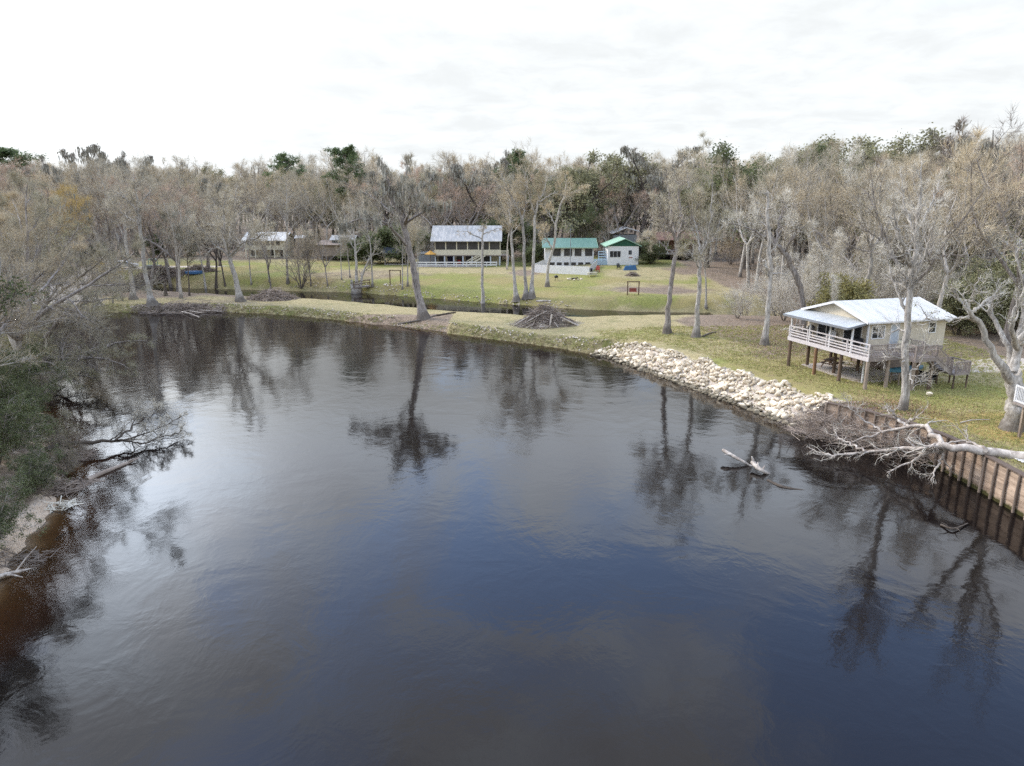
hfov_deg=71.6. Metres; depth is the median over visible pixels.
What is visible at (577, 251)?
screen window
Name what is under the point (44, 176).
bare tree
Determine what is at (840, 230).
young tree
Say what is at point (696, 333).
pale tree
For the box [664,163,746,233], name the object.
live oak
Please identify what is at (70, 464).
bare shrub
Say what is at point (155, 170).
bare tree
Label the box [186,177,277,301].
white trunk tree
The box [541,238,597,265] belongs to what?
green roofed house
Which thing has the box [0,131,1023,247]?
woods
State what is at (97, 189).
bare tree
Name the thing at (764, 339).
snag tree
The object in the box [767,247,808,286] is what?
bare shrub
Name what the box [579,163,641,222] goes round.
bare tree
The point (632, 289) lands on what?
garden swing
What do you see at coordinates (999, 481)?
seawall
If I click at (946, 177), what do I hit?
live oak
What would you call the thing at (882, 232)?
bare tree
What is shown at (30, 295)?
bare tree
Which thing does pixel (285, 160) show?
pine tree
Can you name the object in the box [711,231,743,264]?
bare shrub
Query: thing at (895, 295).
bare shrub
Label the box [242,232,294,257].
cream house
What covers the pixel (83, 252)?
bare shrub
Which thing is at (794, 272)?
leaning tree
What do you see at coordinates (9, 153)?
pine tree
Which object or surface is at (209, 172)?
bare tree
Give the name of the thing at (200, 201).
bare tree
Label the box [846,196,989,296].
live oak
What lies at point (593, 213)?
live oak
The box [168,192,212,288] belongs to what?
bare tree
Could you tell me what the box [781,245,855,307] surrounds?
bare shrub
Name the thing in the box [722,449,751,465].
driftwood branch
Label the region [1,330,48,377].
bare shrub
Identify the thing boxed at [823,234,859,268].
bare shrub
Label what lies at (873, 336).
window
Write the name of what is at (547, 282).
curved tree
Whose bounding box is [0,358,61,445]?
green shrub
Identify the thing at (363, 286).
footbridge
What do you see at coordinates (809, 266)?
young tree
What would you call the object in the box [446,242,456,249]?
screen window
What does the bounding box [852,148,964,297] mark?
bare tree
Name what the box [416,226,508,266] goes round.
two storey house
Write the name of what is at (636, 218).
bare tree
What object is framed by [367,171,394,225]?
mossy tree
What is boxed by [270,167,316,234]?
bare tree
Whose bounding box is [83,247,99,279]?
bare shrub
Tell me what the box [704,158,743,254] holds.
bare tree
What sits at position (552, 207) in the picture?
evergreen tree
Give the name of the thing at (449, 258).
lower window
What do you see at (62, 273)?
bare shrub
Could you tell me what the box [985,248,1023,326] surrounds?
green shrub
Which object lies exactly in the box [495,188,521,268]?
bare tree
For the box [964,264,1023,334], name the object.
green shrub
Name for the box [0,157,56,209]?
budding tree
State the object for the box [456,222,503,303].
slender cypress
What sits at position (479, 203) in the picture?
bare tree
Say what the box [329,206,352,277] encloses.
bare tree
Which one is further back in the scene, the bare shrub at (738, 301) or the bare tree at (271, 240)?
the bare tree at (271, 240)
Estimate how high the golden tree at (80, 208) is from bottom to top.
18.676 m
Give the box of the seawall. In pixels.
[823,402,1023,519]
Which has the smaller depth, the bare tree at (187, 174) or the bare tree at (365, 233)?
the bare tree at (365, 233)
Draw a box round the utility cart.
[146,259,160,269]
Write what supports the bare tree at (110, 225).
on the ground at (606, 287)
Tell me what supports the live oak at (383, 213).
on the ground at (606, 287)
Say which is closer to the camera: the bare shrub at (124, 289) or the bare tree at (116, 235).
the bare shrub at (124, 289)
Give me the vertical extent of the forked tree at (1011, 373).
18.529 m
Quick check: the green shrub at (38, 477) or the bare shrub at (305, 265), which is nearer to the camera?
the green shrub at (38, 477)
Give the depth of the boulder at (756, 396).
57.25 m
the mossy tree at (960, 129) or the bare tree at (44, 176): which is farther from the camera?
the bare tree at (44, 176)
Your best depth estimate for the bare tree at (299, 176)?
183.93 m
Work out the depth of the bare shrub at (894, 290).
91.14 m
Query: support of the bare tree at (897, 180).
on the ground at (606, 287)
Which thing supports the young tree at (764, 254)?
on the ground at (606, 287)
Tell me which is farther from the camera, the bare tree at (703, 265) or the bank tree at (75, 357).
the bare tree at (703, 265)
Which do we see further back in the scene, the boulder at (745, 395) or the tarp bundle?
the tarp bundle
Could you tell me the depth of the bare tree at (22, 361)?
41.33 m
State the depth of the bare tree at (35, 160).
202.51 m
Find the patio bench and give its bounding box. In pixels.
[897,340,914,350]
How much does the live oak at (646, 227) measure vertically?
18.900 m
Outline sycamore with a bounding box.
[860,151,955,410]
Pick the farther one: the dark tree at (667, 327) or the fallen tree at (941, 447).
the dark tree at (667, 327)
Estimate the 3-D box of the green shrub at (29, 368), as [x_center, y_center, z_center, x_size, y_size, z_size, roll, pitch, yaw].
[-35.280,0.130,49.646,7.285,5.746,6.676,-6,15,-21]
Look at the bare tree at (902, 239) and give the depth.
83.57 m
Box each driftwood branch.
[0,546,36,577]
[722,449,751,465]
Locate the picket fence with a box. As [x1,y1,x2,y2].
[534,260,596,274]
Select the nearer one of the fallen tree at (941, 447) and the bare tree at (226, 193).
the fallen tree at (941, 447)
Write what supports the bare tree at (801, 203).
on the ground at (606, 287)
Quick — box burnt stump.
[162,283,167,295]
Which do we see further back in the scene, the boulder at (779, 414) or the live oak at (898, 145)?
the live oak at (898, 145)
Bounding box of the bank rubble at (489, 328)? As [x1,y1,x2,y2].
[91,280,618,350]
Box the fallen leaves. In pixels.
[598,317,1022,464]
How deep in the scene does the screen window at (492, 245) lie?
148.52 m
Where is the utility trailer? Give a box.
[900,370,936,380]
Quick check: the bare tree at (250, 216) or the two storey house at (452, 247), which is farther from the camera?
the two storey house at (452, 247)
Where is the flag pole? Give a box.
[570,229,570,262]
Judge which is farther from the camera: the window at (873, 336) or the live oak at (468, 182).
the live oak at (468, 182)
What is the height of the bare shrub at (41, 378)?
4.254 m
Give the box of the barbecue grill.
[853,337,863,351]
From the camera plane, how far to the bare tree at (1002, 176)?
87.94 m
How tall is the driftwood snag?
0.963 m
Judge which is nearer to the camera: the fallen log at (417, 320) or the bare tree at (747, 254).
the fallen log at (417, 320)
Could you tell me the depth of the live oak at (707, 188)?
135.67 m
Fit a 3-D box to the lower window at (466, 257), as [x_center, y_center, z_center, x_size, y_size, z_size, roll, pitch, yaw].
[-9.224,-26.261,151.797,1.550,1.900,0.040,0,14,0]
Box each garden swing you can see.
[389,270,400,285]
[627,281,639,294]
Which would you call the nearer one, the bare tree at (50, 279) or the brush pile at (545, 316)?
the bare tree at (50, 279)
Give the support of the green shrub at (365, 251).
on the ground at (606, 287)
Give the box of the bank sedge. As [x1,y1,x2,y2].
[34,306,604,353]
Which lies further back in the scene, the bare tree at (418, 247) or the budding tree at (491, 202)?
the budding tree at (491, 202)
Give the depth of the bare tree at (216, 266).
130.44 m
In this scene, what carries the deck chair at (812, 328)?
on the stilt house at (848, 321)
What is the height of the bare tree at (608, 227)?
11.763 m
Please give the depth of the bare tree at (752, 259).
139.74 m
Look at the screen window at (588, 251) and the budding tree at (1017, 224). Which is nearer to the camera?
the budding tree at (1017, 224)
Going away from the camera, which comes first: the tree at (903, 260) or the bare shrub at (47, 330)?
the bare shrub at (47, 330)
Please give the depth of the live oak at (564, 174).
197.46 m
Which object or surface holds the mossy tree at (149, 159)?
on the ground at (606, 287)
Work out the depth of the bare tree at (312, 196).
199.28 m
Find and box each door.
[816,324,835,341]
[842,326,862,348]
[888,323,900,348]
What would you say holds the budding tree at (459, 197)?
on the ground at (606, 287)
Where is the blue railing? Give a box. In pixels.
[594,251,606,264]
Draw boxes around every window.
[435,242,445,249]
[438,256,443,263]
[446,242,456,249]
[447,256,452,263]
[456,256,461,263]
[457,242,467,249]
[465,256,471,263]
[467,242,477,249]
[478,242,488,249]
[484,256,489,263]
[489,242,499,249]
[552,248,560,255]
[563,248,572,255]
[574,248,581,255]
[584,248,592,255]
[610,251,620,256]
[871,325,885,339]
[927,321,936,332]
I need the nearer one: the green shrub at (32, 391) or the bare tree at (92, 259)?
the green shrub at (32, 391)
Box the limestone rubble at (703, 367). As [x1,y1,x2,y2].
[592,339,830,426]
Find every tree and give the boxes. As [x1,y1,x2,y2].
[0,146,49,192]
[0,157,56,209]
[0,166,23,231]
[0,166,30,252]
[0,167,70,260]
[0,167,166,364]
[0,185,87,278]
[0,186,97,373]
[0,190,126,336]
[0,192,41,278]
[0,205,39,296]
[0,208,102,344]
[0,240,81,366]
[0,273,48,318]
[0,296,51,384]
[1,171,49,228]
[1,181,160,391]
[3,219,57,289]
[8,180,94,294]
[10,170,73,276]
[15,192,115,282]
[22,186,91,272]
[24,153,58,188]
[27,162,88,226]
[31,166,87,195]
[39,154,85,258]
[42,163,150,280]
[45,398,195,454]
[48,157,126,264]
[48,184,93,299]
[53,143,105,255]
[56,149,147,287]
[62,169,137,255]
[79,181,119,279]
[84,159,129,259]
[86,224,119,278]
[89,150,130,244]
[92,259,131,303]
[98,151,154,256]
[99,196,119,251]
[100,175,216,291]
[105,163,157,254]
[111,180,198,287]
[115,169,164,269]
[129,191,213,287]
[141,161,213,256]
[143,165,184,266]
[152,189,199,298]
[155,166,180,246]
[162,169,226,267]
[162,175,238,214]
[168,162,184,193]
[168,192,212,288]
[170,213,201,295]
[173,176,244,265]
[183,197,232,288]
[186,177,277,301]
[187,168,252,249]
[195,201,238,286]
[196,178,226,254]
[199,170,256,248]
[225,169,288,231]
[231,163,307,231]
[237,209,264,284]
[245,175,284,231]
[246,169,311,231]
[246,218,287,288]
[256,165,306,283]
[256,211,273,281]
[262,151,307,243]
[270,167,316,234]
[275,179,341,255]
[287,170,334,250]
[290,174,360,239]
[295,223,316,286]
[296,176,330,221]
[307,226,347,286]
[315,168,367,222]
[320,143,368,217]
[324,157,378,229]
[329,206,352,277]
[330,207,351,279]
[338,191,387,293]
[339,189,374,256]
[344,190,380,286]
[345,160,429,226]
[348,163,380,228]
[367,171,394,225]
[393,212,416,289]
[394,177,472,226]
[404,190,424,286]
[405,176,456,250]
[407,216,421,288]
[412,209,433,281]
[430,168,480,225]
[433,183,499,225]
[435,164,464,225]
[444,149,512,224]
[453,166,523,224]
[474,155,544,299]
[478,172,532,221]
[482,177,522,220]
[485,192,543,301]
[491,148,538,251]
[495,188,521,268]
[498,173,526,210]
[504,137,579,298]
[510,172,554,239]
[513,161,568,236]
[524,177,574,237]
[530,170,590,286]
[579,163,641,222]
[589,205,625,241]
[590,173,659,234]
[617,174,656,234]
[619,145,699,255]
[637,147,710,333]
[638,155,670,239]
[643,185,671,230]
[659,147,714,231]
[659,164,688,231]
[671,130,737,337]
[677,215,730,308]
[682,158,716,230]
[685,166,752,251]
[701,152,760,257]
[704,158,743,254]
[705,159,802,276]
[717,163,798,286]
[720,182,819,334]
[726,164,826,280]
[732,151,805,292]
[740,155,763,247]
[740,159,783,263]
[755,231,775,282]
[755,256,782,303]
[757,186,792,345]
[767,143,831,273]
[769,163,833,293]
[773,209,807,292]
[777,139,868,258]
[783,253,819,332]
[784,139,845,276]
[790,168,902,271]
[791,173,931,282]
[799,240,832,298]
[802,389,1023,484]
[803,214,832,268]
[805,157,908,270]
[806,153,898,256]
[809,229,852,295]
[815,223,848,280]
[822,148,1023,289]
[828,273,841,301]
[829,134,870,255]
[839,148,888,270]
[843,155,910,291]
[844,232,885,298]
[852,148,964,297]
[855,242,907,280]
[856,222,900,298]
[868,103,1023,271]
[870,150,929,294]
[871,156,959,267]
[882,163,1000,296]
[884,138,1021,307]
[897,142,950,296]
[904,155,1023,432]
[907,168,1023,265]
[913,145,1023,272]
[916,232,962,301]
[920,138,1023,279]
[931,136,1023,259]
[936,113,1023,261]
[937,122,1023,346]
[967,219,1005,269]
[968,133,1023,266]
[972,132,1015,166]
[978,143,1023,265]
[991,127,1023,165]
[993,136,1023,235]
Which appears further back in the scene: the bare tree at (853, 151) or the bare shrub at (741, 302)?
the bare tree at (853, 151)
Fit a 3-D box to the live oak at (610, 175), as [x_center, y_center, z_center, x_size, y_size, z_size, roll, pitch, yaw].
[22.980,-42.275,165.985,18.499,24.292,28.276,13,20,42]
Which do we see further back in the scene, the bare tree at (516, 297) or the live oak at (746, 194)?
the live oak at (746, 194)
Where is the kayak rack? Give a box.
[889,371,919,385]
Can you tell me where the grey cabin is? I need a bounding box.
[316,235,359,260]
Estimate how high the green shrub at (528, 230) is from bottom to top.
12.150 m
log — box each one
[85,457,139,479]
[398,314,436,324]
[536,300,550,301]
[767,479,802,489]
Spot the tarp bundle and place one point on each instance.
(631, 267)
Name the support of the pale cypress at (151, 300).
on the ground at (606, 287)
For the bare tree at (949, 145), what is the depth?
93.56 m
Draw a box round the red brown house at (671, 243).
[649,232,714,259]
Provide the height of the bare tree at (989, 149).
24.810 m
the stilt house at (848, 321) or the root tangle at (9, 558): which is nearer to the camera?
the root tangle at (9, 558)
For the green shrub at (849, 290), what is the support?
on the ground at (606, 287)
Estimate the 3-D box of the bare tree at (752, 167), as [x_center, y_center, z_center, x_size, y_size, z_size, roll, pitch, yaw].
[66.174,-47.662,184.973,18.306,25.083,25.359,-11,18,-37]
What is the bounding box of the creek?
[68,283,537,306]
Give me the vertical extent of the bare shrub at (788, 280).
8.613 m
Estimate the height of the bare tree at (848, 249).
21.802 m
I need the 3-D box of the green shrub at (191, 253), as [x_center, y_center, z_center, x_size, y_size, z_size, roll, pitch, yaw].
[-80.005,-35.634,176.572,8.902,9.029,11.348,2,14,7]
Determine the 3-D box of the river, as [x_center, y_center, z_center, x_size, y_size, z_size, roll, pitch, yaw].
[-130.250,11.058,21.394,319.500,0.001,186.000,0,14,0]
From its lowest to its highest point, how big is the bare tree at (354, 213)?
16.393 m
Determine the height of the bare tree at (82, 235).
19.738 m
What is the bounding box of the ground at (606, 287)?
[0,207,1023,590]
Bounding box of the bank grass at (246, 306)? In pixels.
[32,302,619,356]
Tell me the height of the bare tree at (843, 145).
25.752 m
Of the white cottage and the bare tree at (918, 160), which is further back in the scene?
the white cottage
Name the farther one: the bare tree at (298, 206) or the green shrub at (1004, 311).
the bare tree at (298, 206)
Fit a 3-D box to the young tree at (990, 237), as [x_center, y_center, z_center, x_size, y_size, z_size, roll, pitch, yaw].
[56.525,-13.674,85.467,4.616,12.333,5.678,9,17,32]
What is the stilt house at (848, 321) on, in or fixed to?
on the ground at (606, 287)
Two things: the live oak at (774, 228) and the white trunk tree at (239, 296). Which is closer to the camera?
the white trunk tree at (239, 296)
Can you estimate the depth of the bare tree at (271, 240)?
132.15 m
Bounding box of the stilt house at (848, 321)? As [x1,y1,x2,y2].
[783,297,971,390]
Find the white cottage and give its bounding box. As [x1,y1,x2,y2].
[600,236,641,264]
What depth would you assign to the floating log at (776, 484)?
41.15 m
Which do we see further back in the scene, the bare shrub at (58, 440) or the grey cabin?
the grey cabin
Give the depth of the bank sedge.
98.24 m
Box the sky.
[0,0,1023,183]
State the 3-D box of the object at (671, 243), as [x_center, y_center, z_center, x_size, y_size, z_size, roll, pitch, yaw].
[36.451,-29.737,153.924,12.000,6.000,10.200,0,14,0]
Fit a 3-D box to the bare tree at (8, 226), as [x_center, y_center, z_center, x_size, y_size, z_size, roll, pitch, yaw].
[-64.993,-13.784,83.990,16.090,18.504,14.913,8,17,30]
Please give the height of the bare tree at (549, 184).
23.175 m
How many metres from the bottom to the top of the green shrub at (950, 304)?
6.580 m
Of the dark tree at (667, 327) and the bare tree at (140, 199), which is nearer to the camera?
the dark tree at (667, 327)
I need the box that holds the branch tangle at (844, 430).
[780,402,937,466]
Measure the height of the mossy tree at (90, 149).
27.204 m
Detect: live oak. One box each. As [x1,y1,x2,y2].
[321,179,362,234]
[355,181,416,228]
[393,172,450,244]
[424,178,480,225]
[468,195,505,222]
[486,172,550,227]
[502,158,550,225]
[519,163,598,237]
[535,176,596,237]
[540,148,641,237]
[548,165,606,237]
[565,150,663,236]
[567,202,609,243]
[600,162,660,240]
[610,179,675,241]
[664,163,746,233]
[670,165,734,267]
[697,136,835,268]
[706,152,783,253]
[756,139,879,265]
[759,204,821,256]
[768,122,956,248]
[803,216,816,253]
[810,128,928,244]
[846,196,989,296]
[862,159,973,277]
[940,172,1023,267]
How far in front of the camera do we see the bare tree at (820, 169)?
109.59 m
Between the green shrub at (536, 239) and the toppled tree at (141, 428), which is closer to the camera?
the toppled tree at (141, 428)
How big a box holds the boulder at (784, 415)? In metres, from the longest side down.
0.847 x 0.552 x 0.452 m
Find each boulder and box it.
[741,393,748,398]
[753,394,760,401]
[762,400,769,405]
[765,407,772,413]
[770,400,777,406]
[775,383,783,387]
[776,411,785,418]
[781,413,790,418]
[794,404,801,409]
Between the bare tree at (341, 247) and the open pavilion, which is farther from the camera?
the open pavilion
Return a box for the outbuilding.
[609,226,637,242]
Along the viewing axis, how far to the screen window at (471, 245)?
148.52 m
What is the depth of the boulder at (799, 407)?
53.43 m
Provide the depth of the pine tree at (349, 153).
172.56 m
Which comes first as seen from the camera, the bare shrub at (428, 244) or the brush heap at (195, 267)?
the brush heap at (195, 267)
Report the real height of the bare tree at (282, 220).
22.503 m
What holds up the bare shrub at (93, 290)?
on the ground at (606, 287)
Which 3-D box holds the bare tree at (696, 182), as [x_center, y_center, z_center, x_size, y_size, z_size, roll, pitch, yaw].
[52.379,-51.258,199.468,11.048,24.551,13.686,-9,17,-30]
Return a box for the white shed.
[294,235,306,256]
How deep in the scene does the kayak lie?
55.75 m
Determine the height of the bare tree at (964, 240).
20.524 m
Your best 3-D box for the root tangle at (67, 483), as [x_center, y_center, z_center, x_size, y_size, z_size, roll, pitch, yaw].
[-26.042,5.705,40.445,3.473,1.013,4.633,5,15,20]
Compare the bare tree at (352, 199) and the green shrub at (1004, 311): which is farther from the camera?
the bare tree at (352, 199)
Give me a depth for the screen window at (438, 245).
148.52 m
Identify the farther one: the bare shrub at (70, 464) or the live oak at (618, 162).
the live oak at (618, 162)
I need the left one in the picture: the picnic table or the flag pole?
the flag pole
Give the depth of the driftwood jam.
106.51 m
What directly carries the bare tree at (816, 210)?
on the ground at (606, 287)
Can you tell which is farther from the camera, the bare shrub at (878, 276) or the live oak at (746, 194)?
the live oak at (746, 194)
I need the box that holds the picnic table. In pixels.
[819,357,844,366]
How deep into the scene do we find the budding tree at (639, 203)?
156.10 m
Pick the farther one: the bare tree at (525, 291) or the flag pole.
the flag pole
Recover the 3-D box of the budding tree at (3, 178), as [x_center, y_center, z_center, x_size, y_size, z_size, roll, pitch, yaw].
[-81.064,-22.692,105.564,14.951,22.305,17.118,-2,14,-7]
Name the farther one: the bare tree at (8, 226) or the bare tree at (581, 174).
the bare tree at (581, 174)
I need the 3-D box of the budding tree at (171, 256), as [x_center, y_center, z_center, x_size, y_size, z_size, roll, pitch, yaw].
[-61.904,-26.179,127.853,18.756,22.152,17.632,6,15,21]
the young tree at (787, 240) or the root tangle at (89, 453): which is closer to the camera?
the root tangle at (89, 453)
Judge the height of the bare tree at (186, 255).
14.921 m
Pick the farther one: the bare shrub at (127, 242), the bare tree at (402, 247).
the bare shrub at (127, 242)
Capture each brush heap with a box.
[126,263,186,286]
[182,264,217,273]
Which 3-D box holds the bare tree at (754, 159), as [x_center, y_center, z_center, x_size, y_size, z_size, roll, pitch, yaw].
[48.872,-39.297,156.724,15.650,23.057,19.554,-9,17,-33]
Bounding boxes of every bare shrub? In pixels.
[0,325,60,375]
[0,344,53,386]
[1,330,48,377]
[12,370,61,407]
[16,309,70,350]
[26,367,56,396]
[28,405,80,444]
[41,427,91,458]
[44,260,73,280]
[47,446,85,476]
[71,236,97,259]
[77,280,110,303]
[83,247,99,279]
[84,254,118,282]
[91,266,123,294]
[101,275,132,300]
[111,230,146,255]
[195,225,219,256]
[271,219,330,290]
[413,227,434,252]
[422,222,434,250]
[507,223,553,246]
[581,222,622,255]
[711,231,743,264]
[711,281,772,315]
[714,283,764,317]
[739,257,805,315]
[747,270,795,315]
[750,240,781,274]
[759,268,811,320]
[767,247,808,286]
[777,253,836,309]
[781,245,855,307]
[805,255,860,302]
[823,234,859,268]
[849,251,908,298]
[856,254,907,298]
[871,261,952,301]
[873,264,917,298]
[905,258,972,304]
[926,260,961,303]
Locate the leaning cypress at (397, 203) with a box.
[336,152,456,320]
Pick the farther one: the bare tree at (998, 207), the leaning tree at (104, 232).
the leaning tree at (104, 232)
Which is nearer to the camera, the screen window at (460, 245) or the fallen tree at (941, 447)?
the fallen tree at (941, 447)
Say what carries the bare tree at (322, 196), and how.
on the ground at (606, 287)
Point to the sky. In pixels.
(223, 82)
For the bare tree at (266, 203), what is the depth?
177.12 m
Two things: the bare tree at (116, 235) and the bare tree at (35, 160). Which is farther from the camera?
the bare tree at (35, 160)
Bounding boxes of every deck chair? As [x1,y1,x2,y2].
[799,325,814,338]
[821,330,836,343]
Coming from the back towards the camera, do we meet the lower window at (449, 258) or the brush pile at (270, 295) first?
the lower window at (449, 258)
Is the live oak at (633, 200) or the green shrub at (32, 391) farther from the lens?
the live oak at (633, 200)
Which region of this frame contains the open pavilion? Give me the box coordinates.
[382,247,407,264]
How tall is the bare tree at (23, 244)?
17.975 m
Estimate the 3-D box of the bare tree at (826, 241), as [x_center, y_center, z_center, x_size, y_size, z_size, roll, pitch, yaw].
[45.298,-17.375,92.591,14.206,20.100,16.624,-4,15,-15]
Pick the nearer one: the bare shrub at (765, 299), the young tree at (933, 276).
the young tree at (933, 276)
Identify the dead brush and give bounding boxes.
[98,286,138,292]
[624,270,640,276]
[776,400,884,443]
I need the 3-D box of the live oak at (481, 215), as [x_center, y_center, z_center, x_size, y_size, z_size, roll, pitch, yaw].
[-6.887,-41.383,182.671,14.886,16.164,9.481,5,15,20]
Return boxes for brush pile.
[246,286,299,301]
[506,302,583,328]
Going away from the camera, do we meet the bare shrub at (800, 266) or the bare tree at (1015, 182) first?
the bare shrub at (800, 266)
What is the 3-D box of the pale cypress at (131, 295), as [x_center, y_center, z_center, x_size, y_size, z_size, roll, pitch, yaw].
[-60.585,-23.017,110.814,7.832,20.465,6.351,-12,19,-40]
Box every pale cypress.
[92,168,145,299]
[93,152,161,306]
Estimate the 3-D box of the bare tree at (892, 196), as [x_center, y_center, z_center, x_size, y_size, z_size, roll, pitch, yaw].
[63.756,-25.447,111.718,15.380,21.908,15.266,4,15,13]
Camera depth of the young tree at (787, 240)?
110.45 m
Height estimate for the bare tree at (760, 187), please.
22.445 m
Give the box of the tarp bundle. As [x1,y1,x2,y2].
[623,265,636,269]
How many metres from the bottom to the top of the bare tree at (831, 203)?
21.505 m
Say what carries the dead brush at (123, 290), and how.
on the ground at (606, 287)
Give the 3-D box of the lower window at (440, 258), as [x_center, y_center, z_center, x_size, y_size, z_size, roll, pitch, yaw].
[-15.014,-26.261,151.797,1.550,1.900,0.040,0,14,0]
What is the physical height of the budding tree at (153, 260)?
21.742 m
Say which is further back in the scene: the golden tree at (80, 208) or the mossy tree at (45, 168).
the mossy tree at (45, 168)
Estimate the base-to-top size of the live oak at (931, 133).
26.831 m
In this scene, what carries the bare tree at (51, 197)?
on the ground at (606, 287)
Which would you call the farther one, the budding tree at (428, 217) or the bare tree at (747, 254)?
the budding tree at (428, 217)
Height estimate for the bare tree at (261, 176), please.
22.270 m
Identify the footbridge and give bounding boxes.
[353,279,369,288]
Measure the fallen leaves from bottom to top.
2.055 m
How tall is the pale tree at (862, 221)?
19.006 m
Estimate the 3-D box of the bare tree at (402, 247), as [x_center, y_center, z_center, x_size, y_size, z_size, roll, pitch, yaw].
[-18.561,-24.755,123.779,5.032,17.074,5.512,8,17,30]
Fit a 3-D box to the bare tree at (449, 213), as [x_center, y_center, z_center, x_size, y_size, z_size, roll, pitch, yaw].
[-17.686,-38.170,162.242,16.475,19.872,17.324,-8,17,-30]
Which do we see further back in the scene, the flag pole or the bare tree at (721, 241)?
the bare tree at (721, 241)
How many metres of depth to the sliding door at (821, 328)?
60.42 m
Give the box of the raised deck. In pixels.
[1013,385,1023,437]
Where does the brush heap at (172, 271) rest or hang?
on the ground at (606, 287)
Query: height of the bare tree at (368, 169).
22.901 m
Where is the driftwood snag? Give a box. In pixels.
[751,456,769,473]
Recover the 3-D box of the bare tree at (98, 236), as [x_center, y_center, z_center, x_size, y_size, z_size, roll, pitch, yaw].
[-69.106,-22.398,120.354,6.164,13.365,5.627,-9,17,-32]
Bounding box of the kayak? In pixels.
[889,365,923,371]
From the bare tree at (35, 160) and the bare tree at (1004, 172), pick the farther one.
the bare tree at (35, 160)
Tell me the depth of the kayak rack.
55.98 m
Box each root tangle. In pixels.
[0,547,61,571]
[10,474,105,498]
[38,446,102,462]
[43,495,83,512]
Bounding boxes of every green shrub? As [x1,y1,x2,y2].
[0,327,66,372]
[0,343,71,417]
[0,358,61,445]
[0,381,55,463]
[0,443,71,501]
[0,467,49,550]
[144,232,171,256]
[170,225,201,256]
[334,228,392,262]
[363,222,432,262]
[467,210,539,258]
[514,240,543,263]
[526,232,548,245]
[635,239,671,263]
[805,272,879,321]
[926,277,1006,336]
[930,255,1006,328]
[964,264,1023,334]
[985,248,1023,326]
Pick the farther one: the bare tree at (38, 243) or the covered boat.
the covered boat
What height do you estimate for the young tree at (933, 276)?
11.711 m
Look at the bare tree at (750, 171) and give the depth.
124.87 m
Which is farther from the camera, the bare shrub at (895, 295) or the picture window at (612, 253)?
the picture window at (612, 253)
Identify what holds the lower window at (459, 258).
in the two storey house at (452, 247)
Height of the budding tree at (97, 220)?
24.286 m
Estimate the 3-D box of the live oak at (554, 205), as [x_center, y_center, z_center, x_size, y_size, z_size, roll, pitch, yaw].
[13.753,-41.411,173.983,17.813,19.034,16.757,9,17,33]
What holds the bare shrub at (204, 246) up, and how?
on the ground at (606, 287)
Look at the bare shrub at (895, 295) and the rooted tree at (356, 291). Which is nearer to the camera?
the bare shrub at (895, 295)
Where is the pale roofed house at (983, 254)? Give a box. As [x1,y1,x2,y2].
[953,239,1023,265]
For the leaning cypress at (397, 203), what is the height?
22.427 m
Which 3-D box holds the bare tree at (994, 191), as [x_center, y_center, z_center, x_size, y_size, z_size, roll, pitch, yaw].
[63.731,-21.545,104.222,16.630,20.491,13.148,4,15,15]
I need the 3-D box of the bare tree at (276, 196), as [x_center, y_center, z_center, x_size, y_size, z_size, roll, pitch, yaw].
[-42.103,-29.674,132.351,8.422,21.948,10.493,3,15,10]
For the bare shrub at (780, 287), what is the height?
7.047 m
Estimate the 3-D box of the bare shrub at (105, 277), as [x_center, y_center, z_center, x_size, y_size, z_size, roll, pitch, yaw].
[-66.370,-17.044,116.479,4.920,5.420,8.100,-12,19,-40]
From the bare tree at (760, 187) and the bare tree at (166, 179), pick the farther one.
the bare tree at (166, 179)
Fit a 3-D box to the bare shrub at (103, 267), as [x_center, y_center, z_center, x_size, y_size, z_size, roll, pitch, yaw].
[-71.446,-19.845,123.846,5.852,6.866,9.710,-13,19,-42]
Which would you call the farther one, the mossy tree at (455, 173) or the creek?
the mossy tree at (455, 173)
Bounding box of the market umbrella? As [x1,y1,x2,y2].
[425,251,435,263]
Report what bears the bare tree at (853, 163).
on the ground at (606, 287)
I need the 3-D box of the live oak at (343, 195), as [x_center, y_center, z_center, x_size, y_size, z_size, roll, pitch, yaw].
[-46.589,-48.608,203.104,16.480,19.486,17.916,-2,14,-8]
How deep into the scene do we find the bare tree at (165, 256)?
136.21 m
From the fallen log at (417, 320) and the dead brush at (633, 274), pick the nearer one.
the fallen log at (417, 320)
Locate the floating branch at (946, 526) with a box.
[940,522,967,530]
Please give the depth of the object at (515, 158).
178.77 m
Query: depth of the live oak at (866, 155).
129.32 m
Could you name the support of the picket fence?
on the ground at (606, 287)
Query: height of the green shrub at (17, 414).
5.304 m
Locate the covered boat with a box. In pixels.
[185,271,202,273]
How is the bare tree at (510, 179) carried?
on the ground at (606, 287)
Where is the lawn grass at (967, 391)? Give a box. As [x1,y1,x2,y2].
[599,325,1023,468]
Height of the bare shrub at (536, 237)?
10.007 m
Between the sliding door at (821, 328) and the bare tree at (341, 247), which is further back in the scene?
the bare tree at (341, 247)
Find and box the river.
[0,307,1023,765]
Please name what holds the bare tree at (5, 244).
on the ground at (606, 287)
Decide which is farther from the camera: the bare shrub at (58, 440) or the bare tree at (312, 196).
the bare tree at (312, 196)
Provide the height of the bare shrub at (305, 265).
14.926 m
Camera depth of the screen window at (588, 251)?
144.12 m
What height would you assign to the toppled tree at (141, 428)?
4.890 m
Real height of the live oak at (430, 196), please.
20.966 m

